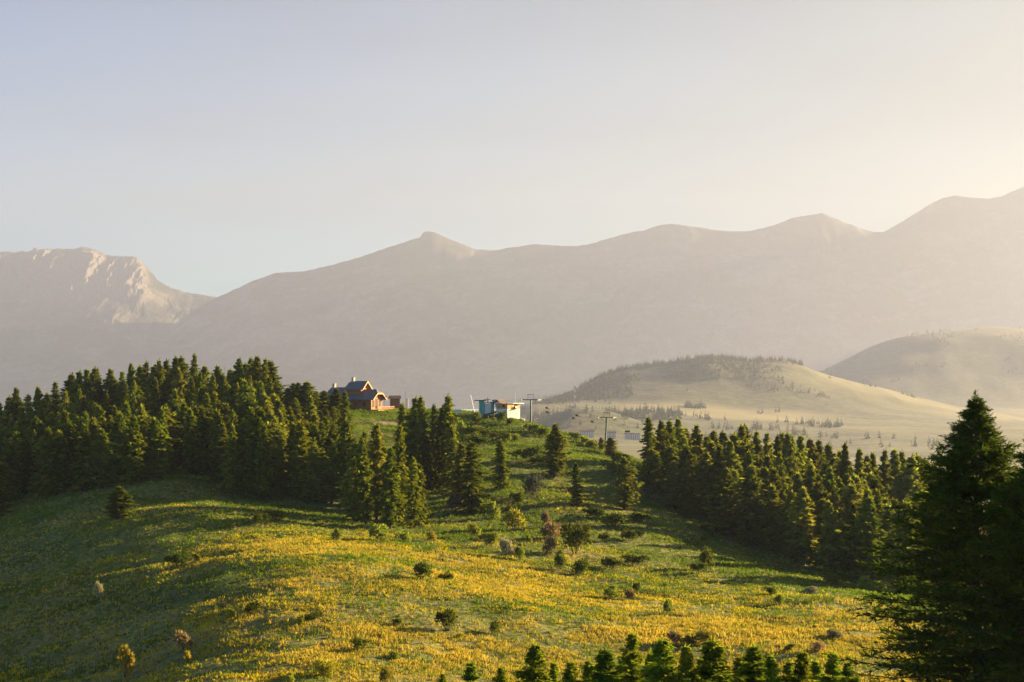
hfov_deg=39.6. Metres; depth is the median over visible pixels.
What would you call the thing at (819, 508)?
conifer
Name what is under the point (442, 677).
young pine
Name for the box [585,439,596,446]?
shrub
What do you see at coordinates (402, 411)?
conifer
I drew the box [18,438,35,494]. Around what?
conifer
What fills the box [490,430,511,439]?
shrub
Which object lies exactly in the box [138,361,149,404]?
conifer
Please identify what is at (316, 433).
conifer
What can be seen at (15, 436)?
conifer
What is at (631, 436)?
apartment block
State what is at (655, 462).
conifer
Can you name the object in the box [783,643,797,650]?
shrub
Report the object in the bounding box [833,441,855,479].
conifer
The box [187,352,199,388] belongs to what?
conifer
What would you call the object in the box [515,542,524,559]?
shrub
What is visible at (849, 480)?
conifer
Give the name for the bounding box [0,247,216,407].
rocky mountain
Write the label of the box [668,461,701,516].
conifer
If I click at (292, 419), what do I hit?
conifer
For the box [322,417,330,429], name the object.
conifer
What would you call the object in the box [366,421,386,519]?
conifer
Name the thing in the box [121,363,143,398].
conifer
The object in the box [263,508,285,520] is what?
shrub
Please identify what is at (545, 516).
shrub
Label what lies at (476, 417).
shrub
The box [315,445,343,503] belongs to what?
conifer
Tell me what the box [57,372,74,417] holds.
conifer
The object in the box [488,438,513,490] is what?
conifer
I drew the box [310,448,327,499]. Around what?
conifer
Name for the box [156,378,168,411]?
conifer
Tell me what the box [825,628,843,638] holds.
shrub
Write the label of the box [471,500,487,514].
shrub
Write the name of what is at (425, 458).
conifer
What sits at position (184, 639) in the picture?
shrub
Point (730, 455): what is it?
conifer
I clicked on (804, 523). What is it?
conifer
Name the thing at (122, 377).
conifer
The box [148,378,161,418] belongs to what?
conifer
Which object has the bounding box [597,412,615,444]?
lift pylon
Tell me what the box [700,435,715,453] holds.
conifer
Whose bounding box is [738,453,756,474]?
conifer
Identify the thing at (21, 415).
conifer
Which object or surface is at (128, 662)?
shrub
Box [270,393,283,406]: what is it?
conifer
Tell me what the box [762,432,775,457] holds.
conifer
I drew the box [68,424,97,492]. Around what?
conifer
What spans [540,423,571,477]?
conifer
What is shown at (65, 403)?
conifer
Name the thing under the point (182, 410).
conifer
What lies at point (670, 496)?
conifer
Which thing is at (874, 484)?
conifer
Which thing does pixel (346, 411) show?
conifer
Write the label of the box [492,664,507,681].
young pine
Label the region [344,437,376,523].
conifer
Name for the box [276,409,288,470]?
conifer
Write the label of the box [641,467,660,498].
shrub
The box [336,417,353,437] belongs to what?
conifer
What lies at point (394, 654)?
shrub
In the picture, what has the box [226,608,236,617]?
shrub
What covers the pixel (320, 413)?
conifer
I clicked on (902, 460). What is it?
conifer
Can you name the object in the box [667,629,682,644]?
shrub
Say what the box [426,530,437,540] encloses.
shrub
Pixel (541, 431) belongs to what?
shrub
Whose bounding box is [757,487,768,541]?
conifer
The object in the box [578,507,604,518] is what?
shrub
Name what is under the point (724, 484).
conifer
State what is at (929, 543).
conifer
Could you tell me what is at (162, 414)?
conifer
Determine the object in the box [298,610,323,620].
shrub
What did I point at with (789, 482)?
conifer
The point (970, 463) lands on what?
spruce
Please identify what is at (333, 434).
conifer
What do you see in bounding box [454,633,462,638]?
shrub
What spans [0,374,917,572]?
forest
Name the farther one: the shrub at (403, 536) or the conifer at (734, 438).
the conifer at (734, 438)
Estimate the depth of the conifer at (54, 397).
432.60 m
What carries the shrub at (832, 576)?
on the ground at (158, 628)
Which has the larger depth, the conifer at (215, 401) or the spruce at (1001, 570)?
the conifer at (215, 401)
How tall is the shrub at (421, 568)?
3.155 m
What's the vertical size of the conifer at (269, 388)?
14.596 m
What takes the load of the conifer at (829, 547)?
on the ground at (158, 628)
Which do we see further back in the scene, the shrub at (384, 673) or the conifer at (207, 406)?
the conifer at (207, 406)
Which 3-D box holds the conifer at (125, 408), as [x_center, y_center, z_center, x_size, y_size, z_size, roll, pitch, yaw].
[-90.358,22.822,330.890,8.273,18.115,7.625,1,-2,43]
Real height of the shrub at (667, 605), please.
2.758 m
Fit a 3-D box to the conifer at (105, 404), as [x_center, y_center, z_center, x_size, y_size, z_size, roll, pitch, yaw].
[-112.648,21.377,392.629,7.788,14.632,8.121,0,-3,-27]
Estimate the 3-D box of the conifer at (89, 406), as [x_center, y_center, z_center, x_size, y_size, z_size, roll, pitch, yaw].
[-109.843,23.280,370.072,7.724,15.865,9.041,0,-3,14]
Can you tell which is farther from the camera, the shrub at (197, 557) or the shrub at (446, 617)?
the shrub at (197, 557)
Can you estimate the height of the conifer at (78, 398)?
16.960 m
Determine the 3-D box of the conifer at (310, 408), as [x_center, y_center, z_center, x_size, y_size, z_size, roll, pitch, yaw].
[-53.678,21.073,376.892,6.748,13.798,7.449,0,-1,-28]
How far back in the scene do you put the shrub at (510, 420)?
421.78 m
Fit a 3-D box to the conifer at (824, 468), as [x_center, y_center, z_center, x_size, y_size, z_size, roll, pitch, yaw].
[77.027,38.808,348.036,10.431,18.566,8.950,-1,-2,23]
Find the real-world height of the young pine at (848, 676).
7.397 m
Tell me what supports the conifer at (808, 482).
on the ground at (158, 628)
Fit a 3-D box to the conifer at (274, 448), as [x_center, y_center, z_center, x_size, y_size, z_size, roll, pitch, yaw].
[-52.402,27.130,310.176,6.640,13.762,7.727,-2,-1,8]
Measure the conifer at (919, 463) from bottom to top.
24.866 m
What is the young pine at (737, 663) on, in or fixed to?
on the ground at (158, 628)
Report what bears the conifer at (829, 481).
on the ground at (158, 628)
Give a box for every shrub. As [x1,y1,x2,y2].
[94,580,103,599]
[116,644,135,677]
[161,551,192,566]
[173,629,192,648]
[183,650,192,662]
[191,553,200,561]
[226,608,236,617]
[242,600,262,614]
[251,511,270,524]
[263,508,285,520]
[285,672,295,681]
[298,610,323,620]
[298,615,304,623]
[312,655,337,674]
[330,528,341,539]
[349,636,371,648]
[368,523,389,540]
[379,664,391,681]
[388,650,400,658]
[390,618,402,624]
[394,530,411,542]
[413,561,433,579]
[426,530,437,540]
[434,608,458,630]
[437,571,453,580]
[445,494,461,512]
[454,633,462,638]
[455,421,466,434]
[456,433,472,442]
[464,425,484,435]
[467,435,492,446]
[468,522,481,536]
[470,411,481,423]
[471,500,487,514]
[475,427,503,437]
[476,533,486,539]
[482,500,501,518]
[484,531,498,547]
[489,619,499,633]
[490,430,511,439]
[493,411,506,423]
[496,433,511,443]
[499,538,514,558]
[500,507,526,531]
[505,418,513,424]
[509,492,525,501]
[510,444,546,462]
[512,433,522,440]
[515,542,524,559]
[522,423,542,433]
[522,473,545,498]
[525,535,532,542]
[528,454,546,465]
[532,427,549,437]
[540,510,549,525]
[540,521,562,538]
[542,536,556,554]
[554,549,567,569]
[560,521,591,554]
[568,432,582,438]
[571,557,589,574]
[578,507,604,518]
[580,435,589,444]
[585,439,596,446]
[598,532,610,540]
[600,460,620,475]
[600,512,628,527]
[600,555,626,568]
[603,584,618,597]
[607,452,629,462]
[619,526,645,540]
[621,553,649,565]
[625,588,634,599]
[629,512,650,521]
[632,582,639,592]
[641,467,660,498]
[663,598,672,614]
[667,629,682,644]
[682,635,696,644]
[690,559,705,573]
[694,627,717,644]
[699,524,731,532]
[699,545,714,569]
[763,586,776,593]
[774,593,784,604]
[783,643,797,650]
[802,586,819,592]
[808,641,825,651]
[822,568,853,584]
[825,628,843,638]
[857,575,888,591]
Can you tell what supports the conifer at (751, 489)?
on the ground at (158, 628)
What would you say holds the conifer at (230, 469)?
on the ground at (158, 628)
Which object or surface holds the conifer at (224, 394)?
on the ground at (158, 628)
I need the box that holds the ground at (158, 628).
[0,408,965,681]
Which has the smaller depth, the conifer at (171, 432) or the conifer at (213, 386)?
the conifer at (171, 432)
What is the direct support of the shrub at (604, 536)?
on the ground at (158, 628)
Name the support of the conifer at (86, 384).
on the ground at (158, 628)
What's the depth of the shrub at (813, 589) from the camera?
230.43 m
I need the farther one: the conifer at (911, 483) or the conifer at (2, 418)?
the conifer at (2, 418)
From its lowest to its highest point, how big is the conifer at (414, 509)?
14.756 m
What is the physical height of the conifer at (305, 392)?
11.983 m
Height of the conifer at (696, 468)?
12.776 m
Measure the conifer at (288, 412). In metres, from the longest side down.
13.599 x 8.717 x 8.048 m
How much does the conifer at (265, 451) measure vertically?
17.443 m
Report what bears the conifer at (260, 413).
on the ground at (158, 628)
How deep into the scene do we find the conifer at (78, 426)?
335.47 m
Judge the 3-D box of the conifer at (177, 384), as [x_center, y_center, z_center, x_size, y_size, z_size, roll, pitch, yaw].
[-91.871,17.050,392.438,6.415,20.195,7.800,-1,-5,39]
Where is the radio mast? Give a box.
[574,386,575,405]
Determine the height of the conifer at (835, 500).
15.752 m
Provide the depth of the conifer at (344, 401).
404.30 m
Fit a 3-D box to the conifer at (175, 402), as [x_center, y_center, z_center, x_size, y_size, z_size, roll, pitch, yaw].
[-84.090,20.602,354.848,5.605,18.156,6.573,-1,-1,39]
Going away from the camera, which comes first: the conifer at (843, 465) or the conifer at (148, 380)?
the conifer at (843, 465)
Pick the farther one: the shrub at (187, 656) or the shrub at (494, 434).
the shrub at (494, 434)
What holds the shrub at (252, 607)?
on the ground at (158, 628)
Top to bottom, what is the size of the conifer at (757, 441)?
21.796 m
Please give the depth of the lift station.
440.89 m
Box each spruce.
[820,390,1023,681]
[932,438,1023,681]
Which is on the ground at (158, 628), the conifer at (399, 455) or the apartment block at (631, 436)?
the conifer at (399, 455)
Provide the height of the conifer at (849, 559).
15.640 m
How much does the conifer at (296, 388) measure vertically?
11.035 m
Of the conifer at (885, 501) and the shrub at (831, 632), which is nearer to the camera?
the shrub at (831, 632)
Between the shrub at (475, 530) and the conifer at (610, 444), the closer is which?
the shrub at (475, 530)
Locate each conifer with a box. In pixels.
[0,403,8,432]
[2,394,11,428]
[2,423,22,475]
[4,387,24,424]
[16,406,26,443]
[18,393,34,419]
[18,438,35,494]
[20,426,57,500]
[23,415,47,440]
[26,387,51,427]
[30,420,44,481]
[30,430,35,485]
[37,434,75,493]
[41,393,51,423]
[42,429,73,469]
[46,381,60,425]
[46,412,56,432]
[54,409,79,479]
[55,389,73,421]
[55,391,68,427]
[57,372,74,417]
[66,401,78,421]
[67,370,82,405]
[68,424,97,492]
[71,415,79,459]
[72,411,92,485]
[73,416,83,462]
[74,388,82,416]
[79,367,97,400]
[79,395,87,415]
[82,428,117,488]
[84,401,92,419]
[88,389,100,404]
[88,417,98,482]
[89,366,101,388]
[91,379,107,414]
[91,401,104,430]
[92,404,110,441]
[101,368,117,407]
[101,393,112,422]
[103,486,139,519]
[105,415,113,435]
[106,411,129,479]
[110,404,121,420]
[110,414,146,485]
[111,371,125,408]
[111,401,131,473]
[113,384,122,406]
[119,383,130,415]
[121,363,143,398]
[123,403,152,481]
[127,381,140,418]
[134,364,143,383]
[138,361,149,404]
[141,366,155,403]
[141,389,159,416]
[142,416,164,477]
[144,416,176,478]
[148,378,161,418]
[150,358,166,390]
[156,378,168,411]
[157,406,177,466]
[158,407,177,471]
[161,372,174,405]
[162,358,170,382]
[165,355,187,384]
[165,388,182,458]
[166,367,186,406]
[168,401,193,469]
[173,355,190,400]
[181,405,215,476]
[181,406,199,474]
[182,377,201,407]
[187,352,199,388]
[192,371,208,406]
[193,405,199,455]
[195,392,214,420]
[198,365,211,393]
[199,416,212,462]
[201,421,229,481]
[202,408,238,473]
[206,365,222,395]
[208,373,218,397]
[210,391,223,410]
[216,423,243,492]
[217,373,224,399]
[218,373,231,421]
[219,402,230,433]
[220,369,233,411]
[226,357,248,409]
[227,411,242,476]
[232,382,240,423]
[233,378,255,444]
[237,406,255,462]
[237,433,277,493]
[238,407,267,465]
[242,362,247,378]
[243,416,276,491]
[244,409,287,484]
[245,355,262,386]
[245,357,253,379]
[245,391,271,420]
[246,375,255,388]
[247,422,284,500]
[253,380,266,405]
[258,357,269,389]
[264,376,274,397]
[266,408,287,463]
[267,359,287,388]
[268,435,285,494]
[270,386,286,407]
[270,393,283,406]
[271,398,289,430]
[271,417,289,486]
[272,376,280,390]
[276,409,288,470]
[282,387,299,410]
[282,422,302,487]
[283,406,298,425]
[283,419,321,499]
[286,382,295,399]
[287,414,296,433]
[289,398,302,418]
[292,382,300,396]
[294,381,326,413]
[295,414,308,423]
[300,444,327,501]
[302,395,319,423]
[303,422,313,437]
[305,429,322,482]
[305,437,319,498]
[310,413,319,428]
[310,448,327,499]
[311,423,325,443]
[313,390,329,415]
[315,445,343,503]
[316,410,324,421]
[318,421,327,444]
[319,411,331,429]
[319,436,332,485]
[319,439,337,450]
[321,388,342,413]
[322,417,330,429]
[327,422,341,452]
[330,407,338,424]
[332,418,356,503]
[336,390,352,427]
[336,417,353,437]
[336,440,363,519]
[338,408,355,436]
[338,412,348,427]
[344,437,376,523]
[360,429,371,475]
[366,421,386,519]
[370,446,404,528]
[378,424,409,523]
[380,446,387,506]
[392,402,407,475]
[393,396,418,484]
[401,456,427,527]
[405,395,429,476]
[410,463,431,524]
[414,433,438,491]
[427,404,442,488]
[431,406,451,484]
[432,392,460,487]
[435,424,459,492]
[448,442,479,496]
[450,440,496,513]
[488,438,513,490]
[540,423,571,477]
[567,462,584,507]
[597,437,605,449]
[603,437,618,455]
[607,456,643,509]
[636,416,660,475]
[642,453,664,483]
[653,419,677,468]
[655,445,679,496]
[656,419,681,455]
[660,460,684,508]
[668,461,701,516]
[672,416,689,455]
[677,444,699,498]
[684,426,696,450]
[688,446,702,496]
[690,424,705,456]
[690,454,701,496]
[691,451,716,516]
[696,466,741,535]
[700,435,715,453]
[701,441,716,457]
[707,444,726,516]
[707,467,745,534]
[708,429,722,449]
[718,430,729,447]
[719,432,745,464]
[719,439,742,480]
[722,465,766,546]
[737,423,755,459]
[738,448,755,477]
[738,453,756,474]
[744,423,760,469]
[751,431,764,467]
[756,484,784,551]
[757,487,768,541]
[758,454,772,474]
[759,466,769,491]
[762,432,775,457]
[764,467,786,548]
[768,452,788,529]
[771,434,783,461]
[775,490,798,558]
[779,431,785,448]
[780,430,803,486]
[782,486,820,565]
[783,476,799,529]
[789,433,807,475]
[789,471,802,541]
[790,494,819,564]
[796,433,816,473]
[800,462,816,494]
[806,437,823,475]
[808,474,831,502]
[810,438,828,469]
[810,480,831,548]
[812,497,841,561]
[815,492,847,560]
[815,501,847,571]
[818,462,835,488]
[821,467,839,496]
[824,441,838,475]
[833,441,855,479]
[835,448,841,476]
[835,476,845,503]
[835,494,888,580]
[837,502,862,572]
[840,477,860,508]
[841,481,863,517]
[842,472,851,485]
[844,475,863,506]
[851,448,868,479]
[855,489,873,568]
[858,476,873,496]
[860,478,866,497]
[862,454,876,479]
[863,450,881,482]
[864,471,886,497]
[867,476,895,501]
[873,488,884,521]
[874,498,933,594]
[875,502,897,581]
[877,449,894,500]
[882,498,895,514]
[887,448,903,495]
[887,474,908,502]
[891,498,898,514]
[893,454,926,506]
[899,450,908,479]
[905,451,928,489]
[917,501,940,586]
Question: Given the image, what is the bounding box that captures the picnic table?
[482,411,496,418]
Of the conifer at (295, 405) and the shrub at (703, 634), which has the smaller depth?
the shrub at (703, 634)
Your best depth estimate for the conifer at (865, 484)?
324.42 m
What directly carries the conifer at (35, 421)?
on the ground at (158, 628)
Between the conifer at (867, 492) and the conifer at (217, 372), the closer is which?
the conifer at (867, 492)
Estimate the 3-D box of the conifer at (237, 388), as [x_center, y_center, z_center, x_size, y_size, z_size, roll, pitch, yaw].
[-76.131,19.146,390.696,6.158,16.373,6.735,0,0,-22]
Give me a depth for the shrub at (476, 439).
381.61 m
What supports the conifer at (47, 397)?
on the ground at (158, 628)
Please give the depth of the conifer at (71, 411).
366.82 m
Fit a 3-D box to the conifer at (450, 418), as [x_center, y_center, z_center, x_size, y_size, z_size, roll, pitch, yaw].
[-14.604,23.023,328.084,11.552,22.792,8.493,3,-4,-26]
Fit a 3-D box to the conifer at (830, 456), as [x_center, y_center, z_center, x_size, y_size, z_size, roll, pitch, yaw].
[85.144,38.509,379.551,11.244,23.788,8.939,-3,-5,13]
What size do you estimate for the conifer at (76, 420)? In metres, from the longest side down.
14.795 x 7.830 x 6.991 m
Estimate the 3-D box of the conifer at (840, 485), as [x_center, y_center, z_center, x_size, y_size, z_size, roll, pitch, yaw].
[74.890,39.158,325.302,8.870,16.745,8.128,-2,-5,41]
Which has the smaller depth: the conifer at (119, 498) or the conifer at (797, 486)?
the conifer at (119, 498)
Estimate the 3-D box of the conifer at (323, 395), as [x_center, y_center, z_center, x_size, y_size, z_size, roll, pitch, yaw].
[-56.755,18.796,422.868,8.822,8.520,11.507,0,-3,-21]
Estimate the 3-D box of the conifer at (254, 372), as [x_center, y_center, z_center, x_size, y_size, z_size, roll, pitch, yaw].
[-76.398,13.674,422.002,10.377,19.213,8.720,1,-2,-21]
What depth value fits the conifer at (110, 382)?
426.68 m
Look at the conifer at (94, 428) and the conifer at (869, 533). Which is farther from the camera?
the conifer at (94, 428)
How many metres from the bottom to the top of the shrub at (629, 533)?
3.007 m
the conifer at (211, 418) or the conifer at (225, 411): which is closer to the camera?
the conifer at (211, 418)
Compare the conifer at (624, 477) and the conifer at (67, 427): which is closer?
the conifer at (624, 477)
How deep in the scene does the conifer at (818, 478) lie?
316.06 m
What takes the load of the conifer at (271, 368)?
on the ground at (158, 628)
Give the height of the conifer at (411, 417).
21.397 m
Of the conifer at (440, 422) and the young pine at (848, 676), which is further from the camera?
the conifer at (440, 422)
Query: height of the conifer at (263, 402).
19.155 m
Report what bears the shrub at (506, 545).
on the ground at (158, 628)
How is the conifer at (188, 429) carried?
on the ground at (158, 628)
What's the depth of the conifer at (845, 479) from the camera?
344.18 m
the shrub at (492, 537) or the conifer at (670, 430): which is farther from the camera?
the conifer at (670, 430)
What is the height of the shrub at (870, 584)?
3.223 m
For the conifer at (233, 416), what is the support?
on the ground at (158, 628)
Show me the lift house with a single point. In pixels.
(510, 409)
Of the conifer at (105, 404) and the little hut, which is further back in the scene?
the little hut
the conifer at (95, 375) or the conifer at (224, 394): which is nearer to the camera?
the conifer at (224, 394)
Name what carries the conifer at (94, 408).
on the ground at (158, 628)
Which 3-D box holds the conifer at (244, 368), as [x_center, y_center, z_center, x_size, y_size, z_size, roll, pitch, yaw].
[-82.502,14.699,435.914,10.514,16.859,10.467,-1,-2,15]
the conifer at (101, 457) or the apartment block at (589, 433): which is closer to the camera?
the conifer at (101, 457)
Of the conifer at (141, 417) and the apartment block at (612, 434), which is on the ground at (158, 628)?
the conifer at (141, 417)
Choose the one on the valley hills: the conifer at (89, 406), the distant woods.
the distant woods
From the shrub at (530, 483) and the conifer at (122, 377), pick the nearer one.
the shrub at (530, 483)
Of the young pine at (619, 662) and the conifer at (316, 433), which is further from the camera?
the conifer at (316, 433)
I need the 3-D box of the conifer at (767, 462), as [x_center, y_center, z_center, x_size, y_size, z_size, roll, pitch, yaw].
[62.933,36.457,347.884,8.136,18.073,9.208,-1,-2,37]
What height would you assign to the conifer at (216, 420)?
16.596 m
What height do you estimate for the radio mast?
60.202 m
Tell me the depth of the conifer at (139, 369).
436.07 m
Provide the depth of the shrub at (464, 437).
387.19 m
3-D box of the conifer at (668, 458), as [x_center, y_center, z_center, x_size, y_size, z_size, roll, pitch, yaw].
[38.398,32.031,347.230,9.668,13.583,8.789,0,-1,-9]
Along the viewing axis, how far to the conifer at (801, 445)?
367.21 m
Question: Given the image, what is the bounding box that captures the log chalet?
[326,377,394,410]
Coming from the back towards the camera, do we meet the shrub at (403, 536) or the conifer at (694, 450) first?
the conifer at (694, 450)
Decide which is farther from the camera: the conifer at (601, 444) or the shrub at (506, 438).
the conifer at (601, 444)
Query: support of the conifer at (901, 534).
on the ground at (158, 628)
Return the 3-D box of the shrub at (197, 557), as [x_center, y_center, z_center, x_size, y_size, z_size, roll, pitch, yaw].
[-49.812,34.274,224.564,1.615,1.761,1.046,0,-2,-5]
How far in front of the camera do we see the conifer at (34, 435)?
343.39 m
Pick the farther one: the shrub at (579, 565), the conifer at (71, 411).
the conifer at (71, 411)
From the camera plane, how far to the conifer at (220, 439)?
316.26 m
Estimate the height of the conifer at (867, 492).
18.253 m
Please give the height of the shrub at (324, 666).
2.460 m
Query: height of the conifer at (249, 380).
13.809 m
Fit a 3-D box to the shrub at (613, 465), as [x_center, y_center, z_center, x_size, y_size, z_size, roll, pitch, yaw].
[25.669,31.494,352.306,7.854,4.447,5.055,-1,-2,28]
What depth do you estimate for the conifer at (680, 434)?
378.49 m
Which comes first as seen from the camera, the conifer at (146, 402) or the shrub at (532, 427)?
the conifer at (146, 402)
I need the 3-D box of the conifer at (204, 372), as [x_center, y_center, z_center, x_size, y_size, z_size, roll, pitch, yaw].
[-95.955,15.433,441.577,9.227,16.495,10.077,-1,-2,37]
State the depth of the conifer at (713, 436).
394.48 m
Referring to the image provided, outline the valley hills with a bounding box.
[473,327,1023,519]
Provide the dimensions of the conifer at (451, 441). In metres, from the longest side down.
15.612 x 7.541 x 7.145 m
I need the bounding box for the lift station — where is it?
[474,398,495,414]
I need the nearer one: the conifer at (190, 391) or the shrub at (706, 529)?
the shrub at (706, 529)
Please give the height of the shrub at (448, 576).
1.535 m
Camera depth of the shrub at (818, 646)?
176.59 m
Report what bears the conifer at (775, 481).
on the ground at (158, 628)
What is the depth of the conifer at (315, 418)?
366.92 m
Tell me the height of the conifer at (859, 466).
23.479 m
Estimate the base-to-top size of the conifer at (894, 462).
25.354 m
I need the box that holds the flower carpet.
[0,473,956,681]
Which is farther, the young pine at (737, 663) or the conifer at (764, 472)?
the conifer at (764, 472)
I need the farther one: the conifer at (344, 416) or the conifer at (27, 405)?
the conifer at (27, 405)
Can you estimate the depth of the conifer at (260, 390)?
372.01 m
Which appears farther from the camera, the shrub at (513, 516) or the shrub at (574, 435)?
the shrub at (574, 435)
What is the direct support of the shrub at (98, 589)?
on the ground at (158, 628)
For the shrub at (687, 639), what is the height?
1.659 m
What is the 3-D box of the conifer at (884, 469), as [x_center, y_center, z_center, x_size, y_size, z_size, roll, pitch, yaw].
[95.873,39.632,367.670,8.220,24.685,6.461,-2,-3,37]
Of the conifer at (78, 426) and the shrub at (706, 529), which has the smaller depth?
the shrub at (706, 529)
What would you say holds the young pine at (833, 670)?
on the ground at (158, 628)
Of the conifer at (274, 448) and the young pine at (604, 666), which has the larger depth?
the conifer at (274, 448)
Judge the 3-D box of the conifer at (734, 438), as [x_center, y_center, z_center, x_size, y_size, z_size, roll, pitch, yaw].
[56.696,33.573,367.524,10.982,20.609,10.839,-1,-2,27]
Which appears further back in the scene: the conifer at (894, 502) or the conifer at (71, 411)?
the conifer at (71, 411)
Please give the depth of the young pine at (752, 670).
70.22 m
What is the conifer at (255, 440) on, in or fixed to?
on the ground at (158, 628)
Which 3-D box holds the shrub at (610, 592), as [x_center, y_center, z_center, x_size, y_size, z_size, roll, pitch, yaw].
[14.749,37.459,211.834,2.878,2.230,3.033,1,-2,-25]
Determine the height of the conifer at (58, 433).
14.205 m
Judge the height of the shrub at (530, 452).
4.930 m
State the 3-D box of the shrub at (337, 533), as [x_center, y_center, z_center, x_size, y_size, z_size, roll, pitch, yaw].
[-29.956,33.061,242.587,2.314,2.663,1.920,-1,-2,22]
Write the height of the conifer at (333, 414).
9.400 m
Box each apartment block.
[579,430,593,437]
[607,431,615,438]
[624,433,639,439]
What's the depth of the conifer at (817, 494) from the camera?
311.38 m
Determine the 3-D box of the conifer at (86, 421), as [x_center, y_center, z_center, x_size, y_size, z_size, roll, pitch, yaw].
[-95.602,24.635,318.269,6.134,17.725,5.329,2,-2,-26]
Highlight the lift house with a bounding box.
[493,393,523,418]
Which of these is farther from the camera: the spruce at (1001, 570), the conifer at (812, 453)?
the conifer at (812, 453)
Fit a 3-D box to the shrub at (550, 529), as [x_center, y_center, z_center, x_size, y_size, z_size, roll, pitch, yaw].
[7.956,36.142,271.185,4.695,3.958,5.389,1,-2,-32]
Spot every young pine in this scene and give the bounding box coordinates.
[438,673,447,681]
[460,659,481,681]
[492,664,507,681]
[512,640,552,681]
[548,661,561,681]
[560,659,583,681]
[580,657,594,681]
[584,645,622,681]
[614,630,644,681]
[614,658,628,681]
[636,635,683,681]
[642,647,655,679]
[666,642,701,681]
[684,635,745,681]
[695,655,703,680]
[726,653,747,681]
[735,642,784,681]
[762,652,780,681]
[780,658,794,681]
[785,649,817,681]
[808,658,826,681]
[817,649,844,681]
[838,660,860,681]
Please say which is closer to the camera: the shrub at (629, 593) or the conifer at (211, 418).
the shrub at (629, 593)
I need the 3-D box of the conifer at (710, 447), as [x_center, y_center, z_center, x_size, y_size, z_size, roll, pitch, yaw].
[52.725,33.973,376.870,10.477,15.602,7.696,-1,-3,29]
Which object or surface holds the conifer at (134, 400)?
on the ground at (158, 628)
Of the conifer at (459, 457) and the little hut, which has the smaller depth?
the conifer at (459, 457)
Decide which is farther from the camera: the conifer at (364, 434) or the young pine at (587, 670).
the conifer at (364, 434)
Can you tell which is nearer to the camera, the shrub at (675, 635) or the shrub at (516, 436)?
the shrub at (675, 635)
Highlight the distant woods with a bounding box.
[521,325,1023,446]
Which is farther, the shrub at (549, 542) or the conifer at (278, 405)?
the conifer at (278, 405)
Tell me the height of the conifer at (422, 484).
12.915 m
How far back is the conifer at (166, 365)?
438.59 m
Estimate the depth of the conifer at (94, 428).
320.69 m
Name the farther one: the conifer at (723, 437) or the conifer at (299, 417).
the conifer at (723, 437)
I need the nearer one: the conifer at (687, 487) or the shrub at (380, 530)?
the shrub at (380, 530)
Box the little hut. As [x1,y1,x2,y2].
[388,396,400,407]
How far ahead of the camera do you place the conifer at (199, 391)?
373.19 m
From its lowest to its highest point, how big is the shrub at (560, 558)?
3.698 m
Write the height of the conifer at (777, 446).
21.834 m
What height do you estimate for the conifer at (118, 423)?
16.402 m
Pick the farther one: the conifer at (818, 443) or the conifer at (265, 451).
the conifer at (818, 443)
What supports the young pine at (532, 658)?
on the ground at (158, 628)
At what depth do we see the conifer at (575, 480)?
308.06 m
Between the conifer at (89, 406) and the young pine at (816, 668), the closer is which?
the young pine at (816, 668)
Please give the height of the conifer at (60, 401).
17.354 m
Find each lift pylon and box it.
[520,394,540,421]
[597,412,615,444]
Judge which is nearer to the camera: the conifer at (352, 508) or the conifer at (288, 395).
the conifer at (352, 508)
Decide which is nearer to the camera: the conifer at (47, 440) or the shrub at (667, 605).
the shrub at (667, 605)
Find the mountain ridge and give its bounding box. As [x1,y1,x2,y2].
[152,187,1023,408]
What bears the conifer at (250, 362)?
on the ground at (158, 628)
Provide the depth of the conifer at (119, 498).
269.03 m
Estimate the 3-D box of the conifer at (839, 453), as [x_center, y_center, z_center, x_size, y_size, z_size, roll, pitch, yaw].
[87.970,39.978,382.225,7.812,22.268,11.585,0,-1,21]
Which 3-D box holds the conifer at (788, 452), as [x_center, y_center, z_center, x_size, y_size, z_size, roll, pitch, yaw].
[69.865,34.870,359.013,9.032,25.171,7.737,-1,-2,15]
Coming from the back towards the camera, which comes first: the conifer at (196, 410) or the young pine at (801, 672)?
the conifer at (196, 410)
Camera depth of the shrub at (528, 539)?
264.30 m
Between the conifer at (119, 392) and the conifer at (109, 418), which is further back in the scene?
the conifer at (119, 392)
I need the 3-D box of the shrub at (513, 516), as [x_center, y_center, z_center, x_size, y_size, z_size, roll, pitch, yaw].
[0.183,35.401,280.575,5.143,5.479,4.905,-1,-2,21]
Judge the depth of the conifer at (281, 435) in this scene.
319.05 m
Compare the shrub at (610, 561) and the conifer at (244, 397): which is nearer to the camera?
the shrub at (610, 561)
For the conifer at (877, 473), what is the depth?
363.56 m
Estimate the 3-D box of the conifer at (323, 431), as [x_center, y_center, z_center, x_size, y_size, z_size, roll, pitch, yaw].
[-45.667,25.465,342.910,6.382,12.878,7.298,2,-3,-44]
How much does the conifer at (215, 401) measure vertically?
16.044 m
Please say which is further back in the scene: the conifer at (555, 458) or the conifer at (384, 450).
the conifer at (555, 458)
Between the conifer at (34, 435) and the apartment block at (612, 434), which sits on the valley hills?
the apartment block at (612, 434)
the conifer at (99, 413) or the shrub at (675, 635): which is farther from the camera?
the conifer at (99, 413)
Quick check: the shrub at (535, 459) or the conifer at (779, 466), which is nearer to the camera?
the conifer at (779, 466)
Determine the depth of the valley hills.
5796.75 m
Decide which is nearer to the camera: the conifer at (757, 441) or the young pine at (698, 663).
the young pine at (698, 663)
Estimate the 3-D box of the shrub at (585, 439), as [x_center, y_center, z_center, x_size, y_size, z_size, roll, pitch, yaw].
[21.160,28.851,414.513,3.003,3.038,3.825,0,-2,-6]
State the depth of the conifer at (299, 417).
368.70 m
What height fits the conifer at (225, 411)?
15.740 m

